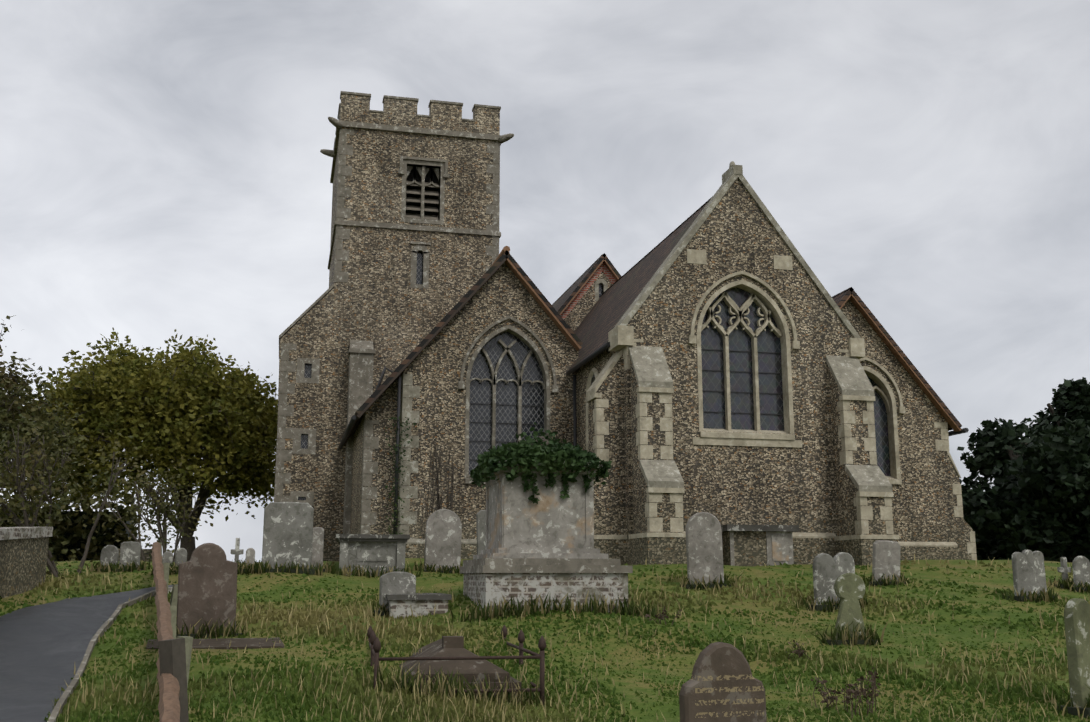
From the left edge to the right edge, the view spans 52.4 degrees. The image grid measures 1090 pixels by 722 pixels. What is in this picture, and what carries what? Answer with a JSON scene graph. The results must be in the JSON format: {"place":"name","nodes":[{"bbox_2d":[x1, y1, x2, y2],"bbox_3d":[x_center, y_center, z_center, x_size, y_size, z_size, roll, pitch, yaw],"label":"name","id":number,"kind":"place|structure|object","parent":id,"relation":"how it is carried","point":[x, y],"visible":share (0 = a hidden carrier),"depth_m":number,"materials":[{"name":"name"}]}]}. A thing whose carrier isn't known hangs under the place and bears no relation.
{"place":"outdoors","nodes":[
{"label":"outdoors","id":0,"kind":"place"},
{"bbox_2d":[0,554,1089,721],"bbox_3d":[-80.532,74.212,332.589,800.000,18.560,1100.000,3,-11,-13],"label":"churchyard ground","id":1,"kind":"structure","parent":0,"point":[430,583],"depth_m":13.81,"materials":[{"name":"green plant"}]},
{"bbox_2d":[0,315,92,526],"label":"tree","id":2,"kind":"object","parent":1,"relation":"on","point":[13,384],"visible":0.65,"depth_m":30.23,"materials":[{"name":"green plant"}]},
{"bbox_2d":[0,392,124,511],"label":"shrub","id":3,"kind":"object","parent":1,"relation":"on","point":[6,450],"depth_m":43.56,"materials":[{"name":"green plant"}]},
{"bbox_2d":[0,471,141,561],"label":"hedge","id":4,"kind":"object","parent":1,"relation":"on","point":[71,528],"visible":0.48,"depth_m":42.32,"materials":[{"name":"green plant"}]},
{"bbox_2d":[0,527,151,598],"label":"boundary wall","id":5,"kind":"structure","parent":1,"relation":"on","point":[23,556],"depth_m":16.00,"materials":[{"name":"flint"},{"name":"weathered limestone"}]},
{"bbox_2d":[0,584,177,721],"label":"asphalt path","id":6,"kind":"structure","parent":1,"relation":"on","point":[45,648],"depth_m":12.23,"materials":[{"name":"grey asphalt"}]},
{"bbox_2d":[0,401,183,578],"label":"shrub","id":7,"kind":"object","parent":1,"relation":"on","point":[17,485],"visible":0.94,"depth_m":17.76,"materials":[{"name":"green plant"}]},
{"bbox_2d":[96,545,118,571],"bbox_3d":[-7.574,3.498,19.241,0.434,0.599,0.260,3,-11,-13],"label":"headstone","id":8,"kind":"object","parent":1,"relation":"on","point":[110,553],"visible":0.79,"depth_m":19.23,"materials":[{"name":"stone"}]},
{"bbox_2d":[116,541,143,571],"bbox_3d":[-7.157,3.440,19.082,0.470,0.655,0.260,3,-11,-13],"label":"headstone","id":9,"kind":"object","parent":1,"relation":"on","point":[130,550],"visible":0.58,"depth_m":19.07,"materials":[{"name":"stone"}]},
{"bbox_2d":[7,328,277,560],"bbox_3d":[-13.232,2.996,38.263,10.154,8.724,9.214,3,-11,-13],"label":"tree","id":10,"kind":"object","parent":1,"relation":"on","point":[194,409],"visible":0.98,"depth_m":36.29,"materials":[{"name":"green plant"}]},
{"bbox_2d":[73,460,217,561],"bbox_3d":[-8.670,3.470,23.968,2.054,2.691,3.369,-4,-12,21],"label":"shrub","id":11,"kind":"object","parent":1,"relation":"on","point":[165,508],"visible":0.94,"depth_m":24.09,"materials":[{"name":"green plant"}]},
{"bbox_2d":[162,551,172,566],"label":"headstone","id":12,"kind":"object","parent":1,"relation":"on","point":[167,556],"visible":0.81,"depth_m":18.48,"materials":[{"name":"stone"}]},
{"bbox_2d":[151,542,192,721],"bbox_3d":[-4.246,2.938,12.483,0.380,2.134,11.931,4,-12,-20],"label":"wooden post","id":13,"kind":"object","parent":1,"relation":"on","point":[173,662],"visible":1,"depth_m":8.13,"materials":[{"name":"wood"},{"name":"metal"}]},
{"bbox_2d":[171,548,186,572],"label":"headstone","id":14,"kind":"object","parent":1,"relation":"on","point":[180,554],"visible":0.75,"depth_m":18.39,"materials":[{"name":"stone"}]},
{"bbox_2d":[176,543,241,637],"bbox_3d":[-4.180,2.918,13.753,0.839,1.300,0.290,4,-12,-19],"label":"headstone","id":15,"kind":"object","parent":1,"relation":"on","point":[207,581],"visible":0.79,"depth_m":13.68,"materials":[{"name":"sandstone"}]},
{"bbox_2d":[146,638,283,649],"bbox_3d":[-3.807,3.306,12.790,1.500,0.161,0.706,3,-12,-17],"label":"ledger","id":16,"kind":"object","parent":1,"relation":"on","point":[237,643],"visible":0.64,"depth_m":12.75,"materials":[{"name":"grey stone"}]},
{"bbox_2d":[231,538,243,561],"bbox_3d":[-5.085,3.268,18.262,0.345,0.691,0.260,3,-11,-13],"label":"cross","id":17,"kind":"object","parent":1,"relation":"on","point":[236,551],"visible":0.48,"depth_m":18.25,"materials":[{"name":"stone"}]},
{"bbox_2d":[240,548,256,572],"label":"headstone","id":18,"kind":"object","parent":1,"relation":"on","point":[250,554],"visible":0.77,"depth_m":18.21,"materials":[{"name":"stone"}]},
{"bbox_2d":[262,502,315,574],"bbox_3d":[-4.292,3.002,18.469,0.949,1.293,0.320,3,-11,-13],"label":"gravestone","id":19,"kind":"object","parent":1,"relation":"on","point":[288,531],"depth_m":18.44,"materials":[{"name":"weathered limestone"}]},
{"bbox_2d":[312,527,326,572],"bbox_3d":[-3.947,3.328,19.146,0.355,0.897,0.380,3,-11,-13],"label":"gravestone","id":20,"kind":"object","parent":1,"relation":"on","point":[317,544],"depth_m":19.07,"materials":[{"name":"stone"}]},
{"bbox_2d":[343,340,374,533],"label":"buttress","id":21,"kind":"structure","parent":1,"relation":"on","point":[361,354],"depth_m":31.50,"materials":[{"name":"stone"}]},
{"bbox_2d":[336,534,409,575],"bbox_3d":[-3.144,3.574,20.000,1.256,0.796,2.180,2,-11,-10],"label":"chest tomb","id":22,"kind":"object","parent":1,"relation":"on","point":[375,551],"visible":0.75,"depth_m":19.07,"materials":[{"name":"grey stone"}]},
{"bbox_2d":[274,91,513,560],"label":"church tower","id":23,"kind":"structure","parent":1,"relation":"on","point":[414,243],"depth_m":33.14,"materials":[{"name":"stone"}]},
{"bbox_2d":[374,571,415,615],"bbox_3d":[-2.012,3.235,15.122,0.620,0.708,0.340,3,-12,-17],"label":"headstone","id":24,"kind":"object","parent":1,"relation":"on","point":[398,582],"visible":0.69,"depth_m":15.10,"materials":[{"name":"stone"}]},
{"bbox_2d":[386,593,451,618],"bbox_3d":[-1.820,3.438,15.445,0.840,0.370,1.680,2,-11,-11],"label":"grave","id":25,"kind":"object","parent":1,"relation":"on","point":[418,603],"visible":0.61,"depth_m":14.68,"materials":[{"name":"brick"}]},
{"bbox_2d":[424,509,461,572],"bbox_3d":[-1.925,3.440,20.717,0.817,1.349,0.304,3,-12,-16],"label":"headstone","id":26,"kind":"object","parent":1,"relation":"on","point":[443,536],"visible":0.81,"depth_m":20.74,"materials":[{"name":"stone"}]},
{"bbox_2d":[367,625,545,704],"bbox_3d":[-1.020,3.187,11.605,1.635,0.710,2.624,2,-11,-10],"label":"coped tomb","id":27,"kind":"object","parent":1,"relation":"on","point":[450,654],"visible":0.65,"depth_m":10.66,"materials":[{"name":"stone"}]},
{"bbox_2d":[339,246,582,533],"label":"roof","id":28,"kind":"structure","parent":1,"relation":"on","point":[538,296],"depth_m":27.08,"materials":[{"name":"brown tile"}]},
{"bbox_2d":[350,262,577,558],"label":"chapel","id":29,"kind":"structure","parent":1,"relation":"on","point":[435,374],"depth_m":26.97,"materials":[{"name":"stone"}]},
{"bbox_2d":[384,416,461,533],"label":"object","id":30,"kind":"structure","parent":29,"relation":"attached to","point":[438,505],"depth_m":26.18,"materials":[{"name":"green plant"}]},
{"bbox_2d":[476,510,485,554],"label":"headstone","id":31,"kind":"object","parent":1,"relation":"on","point":[481,527],"visible":0.17,"depth_m":20.60,"materials":[{"name":"stone"}]},
{"bbox_2d":[460,461,632,611],"bbox_3d":[-0.038,2.531,15.600,2.033,2.092,1.937,3,-11,-13],"label":"pedestal tomb","id":32,"kind":"object","parent":1,"relation":"on","point":[544,546],"visible":0.75,"depth_m":14.91,"materials":[{"name":"stone"}]},
{"bbox_2d":[470,422,611,503],"bbox_3d":[-0.093,1.477,15.784,1.788,1.209,1.748,3,-11,-13],"label":"ivy","id":33,"kind":"object","parent":32,"relation":"on","point":[530,451],"visible":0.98,"depth_m":15.13,"materials":[{"name":"green plant"}]},
{"bbox_2d":[560,263,615,331],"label":"gable wall","id":34,"kind":"structure","parent":1,"relation":"on","point":[600,281],"depth_m":34.99,"materials":[{"name":"stone"}]},
{"bbox_2d":[552,253,621,314],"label":"roof","id":35,"kind":"structure","parent":34,"relation":"on","point":[561,303],"depth_m":35.14,"materials":[{"name":"brown tile"}]},
{"bbox_2d":[585,348,626,564],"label":"chancel buttress","id":36,"kind":"structure","parent":1,"relation":"on","point":[604,399],"depth_m":23.35,"materials":[{"name":"stone"}]},
{"bbox_2d":[683,512,730,588],"bbox_3d":[2.583,3.112,17.816,0.726,1.347,0.282,2,-11,-10],"label":"headstone","id":37,"kind":"object","parent":1,"relation":"on","point":[704,550],"visible":0.81,"depth_m":17.73,"materials":[{"name":"stone"}]},
{"bbox_2d":[679,642,766,721],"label":"headstone","id":38,"kind":"object","parent":1,"relation":"on","point":[722,684],"visible":1,"depth_m":7.04,"materials":[{"name":"sandstone"}]},
{"bbox_2d":[577,161,898,564],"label":"gable wall","id":39,"kind":"structure","parent":1,"relation":"on","point":[813,471],"depth_m":23.93,"materials":[{"name":"stone"}]},
{"bbox_2d":[565,196,712,448],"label":"roof","id":40,"kind":"structure","parent":39,"relation":"on","point":[608,310],"depth_m":27.82,"materials":[{"name":"brown tile"}]},
{"bbox_2d":[721,524,798,566],"bbox_3d":[4.313,3.867,22.860,1.568,0.918,1.040,3,-11,-13],"label":"chest tomb","id":41,"kind":"object","parent":1,"relation":"on","point":[751,545],"visible":0.77,"depth_m":22.48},
{"bbox_2d":[645,606,880,718],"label":"weeds","id":42,"kind":"object","parent":1,"relation":"on","point":[856,692],"visible":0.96,"depth_m":10.23,"materials":[{"name":"green plant"}]},
{"bbox_2d":[809,552,854,610],"bbox_3d":[4.275,3.312,16.345,0.815,0.968,0.280,4,-12,-18],"label":"headstone","id":43,"kind":"object","parent":1,"relation":"on","point":[828,570],"visible":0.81,"depth_m":16.22,"materials":[{"name":"stone"}]},
{"bbox_2d":[826,573,877,644],"bbox_3d":[3.773,3.151,13.771,0.610,1.015,0.300,1,-11,-5],"label":"gravestone","id":44,"kind":"object","parent":1,"relation":"on","point":[849,588],"visible":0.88,"depth_m":13.79,"materials":[{"name":"stone"}]},
{"bbox_2d":[867,540,905,585],"bbox_3d":[5.639,3.422,18.392,0.616,0.871,0.280,3,-11,-13],"label":"headstone","id":45,"kind":"object","parent":1,"relation":"on","point":[886,557],"visible":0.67,"depth_m":18.34,"materials":[{"name":"stone"}]},
{"bbox_2d":[841,299,976,559],"bbox_3d":[6.571,3.228,35.225,5.940,7.350,14.590,3,-11,-13],"label":"aisle","id":46,"kind":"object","parent":1,"relation":"on","point":[929,522],"depth_m":28.60,"materials":[{"name":"stone"}]},
{"bbox_2d":[832,287,968,435],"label":"roof","id":47,"kind":"structure","parent":46,"relation":"on","point":[840,299],"depth_m":28.78,"materials":[{"name":"brown tile"}]},
{"bbox_2d":[957,377,1089,562],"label":"yew tree","id":48,"kind":"object","parent":1,"relation":"on","point":[1036,497],"visible":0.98,"depth_m":39.21,"materials":[{"name":"green plant"}]},
{"bbox_2d":[1008,549,1053,600],"bbox_3d":[7.523,3.388,17.182,0.693,0.910,0.280,3,-12,-17],"label":"gravestone","id":49,"kind":"object","parent":1,"relation":"on","point":[1028,568],"visible":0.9,"depth_m":17.11,"materials":[{"name":"stone"}]},
{"bbox_2d":[973,529,1089,561],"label":"yew hedge","id":50,"kind":"object","parent":1,"relation":"on","point":[982,556],"depth_m":43.38,"materials":[{"name":"green plant"}]},
{"bbox_2d":[1051,557,1070,588],"bbox_3d":[8.953,3.705,19.063,0.378,0.645,0.260,3,-11,-13],"label":"cross","id":51,"kind":"object","parent":1,"relation":"on","point":[1064,569],"visible":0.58,"depth_m":19.05,"materials":[{"name":"stone"}]},
{"bbox_2d":[1057,598,1089,717],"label":"gravestone","id":52,"kind":"object","parent":1,"relation":"on","point":[1077,620],"visible":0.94,"depth_m":10.09,"materials":[{"name":"stone"}]},
{"bbox_2d":[1068,556,1089,591],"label":"round headstone","id":53,"kind":"object","parent":1,"relation":"on","point":[1081,567],"visible":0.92,"depth_m":18.83,"materials":[{"name":"stone"}]},
{"bbox_2d":[0,0,1089,561],"label":"sky","id":54,"kind":"structure","parent":0,"point":[163,168],"materials":[{"name":"grey"}]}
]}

